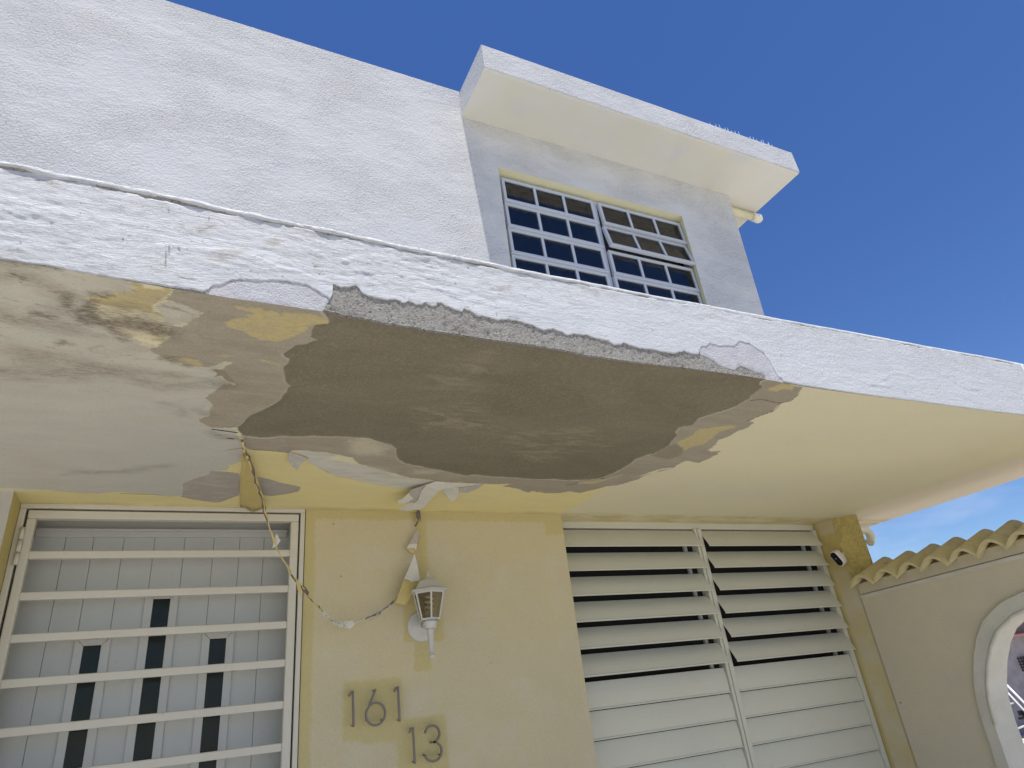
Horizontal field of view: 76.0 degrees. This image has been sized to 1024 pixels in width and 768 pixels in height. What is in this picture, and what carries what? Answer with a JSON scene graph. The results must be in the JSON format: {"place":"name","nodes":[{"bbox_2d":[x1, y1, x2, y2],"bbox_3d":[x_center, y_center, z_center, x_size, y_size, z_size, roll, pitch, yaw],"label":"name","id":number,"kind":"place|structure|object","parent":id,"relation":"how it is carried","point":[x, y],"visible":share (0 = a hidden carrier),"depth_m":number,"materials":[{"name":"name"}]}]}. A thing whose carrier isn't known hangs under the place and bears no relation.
{"place":"outdoors","nodes":[
{"label":"outdoors","id":0,"kind":"place"},
{"bbox_2d":[166,0,1023,562],"label":"sky","id":1,"kind":"structure","parent":0,"point":[901,122],"materials":[{"name":"blue"}]},
{"bbox_2d":[1007,622,1023,742],"bbox_3d":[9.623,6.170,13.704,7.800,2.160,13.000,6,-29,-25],"label":"neighbour house","id":2,"kind":"structure","parent":0,"point":[1015,677],"depth_m":12.82,"materials":[{"name":"grey paint"}]},
{"bbox_2d":[1007,684,1023,728],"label":"railing","id":3,"kind":"object","parent":2,"relation":"on","point":[1014,699],"visible":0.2,"depth_m":12.01,"materials":[{"name":"white metal"}]},
{"bbox_2d":[1017,710,1023,724],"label":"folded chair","id":4,"kind":"object","parent":2,"relation":"on","point":[1020,712],"visible":0.86,"depth_m":12.25,"materials":[{"name":"black metal"}]},
{"bbox_2d":[1017,656,1023,671],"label":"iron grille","id":5,"kind":"object","parent":2,"relation":"attached to","point":[1020,664],"visible":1,"depth_m":12.72,"materials":[{"name":"black metal"}]},
{"label":"ground","id":6,"kind":"structure","parent":0,"visible":0},
{"bbox_2d":[0,0,1023,767],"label":"house","id":7,"kind":"structure","parent":6,"relation":"on","point":[524,292],"depth_m":2.88,"materials":[{"name":"paint"}]},
{"bbox_2d":[0,520,290,767],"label":"front door","id":8,"kind":"structure","parent":7,"relation":"in","point":[26,706],"depth_m":2.56,"materials":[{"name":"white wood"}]},
{"bbox_2d":[0,503,304,767],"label":"security gate","id":9,"kind":"structure","parent":7,"relation":"attached to","point":[12,594],"depth_m":2.51,"materials":[{"name":"beige metal"}]},
{"bbox_2d":[239,453,262,511],"bbox_3d":[-1.001,0.382,2.524,0.098,0.033,0.680,3,-28,-20],"label":"peeled paint sheet","id":10,"kind":"object","parent":7,"relation":"attached to","point":[250,499],"visible":0.91,"depth_m":2.58,"materials":[{"name":"yellow paint"}]},
{"bbox_2d":[288,451,307,469],"bbox_3d":[-0.785,0.277,2.356,0.066,0.032,0.098,-20,-29,24],"label":"peeled paint flap","id":11,"kind":"object","parent":7,"relation":"attached to","point":[296,460],"visible":1,"depth_m":2.36,"materials":[{"name":"white paint"}]},
{"bbox_2d":[240,439,420,628],"bbox_3d":[-0.734,0.655,2.580,0.229,0.530,1.149,-17,-28,19],"label":"electrical cable","id":12,"kind":"object","parent":7,"relation":"hanging from","point":[412,576],"visible":1,"depth_m":2.82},
{"bbox_2d":[348,691,354,726],"bbox_3d":[-0.650,1.307,2.636,0.028,0.133,0.035,6,-29,-25],"label":"house number","id":13,"kind":"object","parent":7,"relation":"attached to","point":[353,712],"visible":1,"depth_m":2.62,"materials":[{"name":"grey metal"}]},
{"bbox_2d":[365,689,385,726],"bbox_3d":[-0.560,1.321,2.676,0.086,0.138,0.035,6,-29,-25],"label":"house number","id":14,"kind":"object","parent":7,"relation":"attached to","point":[371,703],"visible":1,"depth_m":2.66,"materials":[{"name":"grey metal"}]},
{"bbox_2d":[393,686,400,721],"bbox_3d":[-0.481,1.326,2.716,0.028,0.133,0.035,6,-29,-25],"label":"house number","id":15,"kind":"object","parent":7,"relation":"attached to","point":[398,701],"visible":1,"depth_m":2.71,"materials":[{"name":"grey metal"}]},
{"bbox_2d":[408,727,415,763],"bbox_3d":[-0.411,1.473,2.670,0.028,0.133,0.035,6,-29,-25],"label":"house number","id":16,"kind":"object","parent":7,"relation":"attached to","point":[413,741],"visible":1,"depth_m":2.66,"materials":[{"name":"grey metal"}]},
{"bbox_2d":[398,481,434,503],"bbox_3d":[-0.402,0.470,2.816,0.218,0.045,0.072,-16,-28,19],"label":"peeled paint flap","id":17,"kind":"object","parent":7,"relation":"attached to","point":[407,498],"visible":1,"depth_m":2.83,"materials":[{"name":"white paint"}]},
{"bbox_2d":[410,486,423,502],"bbox_3d":[-0.421,0.477,2.827,0.054,0.025,0.169,2,-28,-18],"label":"peeled paint flap","id":18,"kind":"object","parent":7,"relation":"attached to","point":[415,493],"visible":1,"depth_m":2.81,"materials":[{"name":"white paint"}]},
{"bbox_2d":[407,571,447,658],"bbox_3d":[-0.362,1.005,2.860,0.171,0.365,0.195,6,-29,-25],"label":"wall lantern","id":19,"kind":"object","parent":7,"relation":"attached to","point":[421,626],"depth_m":2.86,"materials":[{"name":"white metal"}]},
{"bbox_2d":[422,724,442,762],"bbox_3d":[-0.331,1.484,2.707,0.080,0.138,0.035,6,-29,-25],"label":"house number","id":20,"kind":"object","parent":7,"relation":"attached to","point":[435,742],"visible":1,"depth_m":2.70,"materials":[{"name":"grey metal"}]},
{"bbox_2d":[400,481,478,510],"bbox_3d":[-0.332,0.478,2.842,0.393,0.051,0.195,-17,-28,20],"label":"peeled paint flap","id":21,"kind":"object","parent":7,"relation":"attached to","point":[429,491],"visible":1,"depth_m":2.83,"materials":[{"name":"white paint"}]},
{"bbox_2d":[442,487,458,501],"bbox_3d":[-0.274,0.492,2.916,0.074,0.026,0.136,-3,-27,-8],"label":"peeled paint flap","id":22,"kind":"object","parent":7,"relation":"attached to","point":[452,493],"visible":0.87,"depth_m":2.90,"materials":[{"name":"white paint"}]},
{"bbox_2d":[459,484,483,492],"bbox_3d":[-0.175,0.463,2.896,0.120,0.013,0.059,-9,-26,5],"label":"peeled paint flap","id":23,"kind":"object","parent":7,"relation":"attached to","point":[466,489],"visible":1,"depth_m":2.89,"materials":[{"name":"white paint"}]},
{"bbox_2d":[499,177,702,303],"bbox_3d":[0.670,-0.956,4.730,1.625,0.942,0.162,6,-29,-25],"label":"upper window","id":24,"kind":"structure","parent":7,"relation":"in","point":[550,232],"depth_m":4.69,"materials":[{"name":"white metal"}]},
{"bbox_2d":[562,521,890,767],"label":"louver window","id":25,"kind":"structure","parent":7,"relation":"in","point":[703,645],"depth_m":3.68,"materials":[{"name":"metal"}]},
{"bbox_2d":[732,207,762,222],"bbox_3d":[1.988,-1.523,5.812,0.600,0.080,0.080,6,-29,-25],"label":"drain pipe","id":26,"kind":"object","parent":7,"relation":"attached to","point":[752,216],"visible":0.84,"depth_m":5.84,"materials":[{"name":"plastic"}]},
{"bbox_2d":[830,550,846,565],"bbox_3d":[2.116,1.121,4.225,0.120,0.109,0.070,6,-29,-25],"label":"security camera","id":27,"kind":"object","parent":7,"relation":"attached to","point":[838,557],"visible":1,"depth_m":4.20,"materials":[{"name":"white plastic"}]},
{"bbox_2d":[860,524,875,545],"bbox_3d":[2.382,1.007,4.442,0.173,0.181,0.055,6,-29,-25],"label":"pipe elbow","id":28,"kind":"object","parent":7,"relation":"attached to","point":[869,534],"visible":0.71,"depth_m":4.43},
{"bbox_2d":[850,520,1023,767],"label":"garden wall","id":29,"kind":"structure","parent":6,"relation":"on","point":[946,620],"depth_m":3.59,"materials":[{"name":"paint"}]}
]}

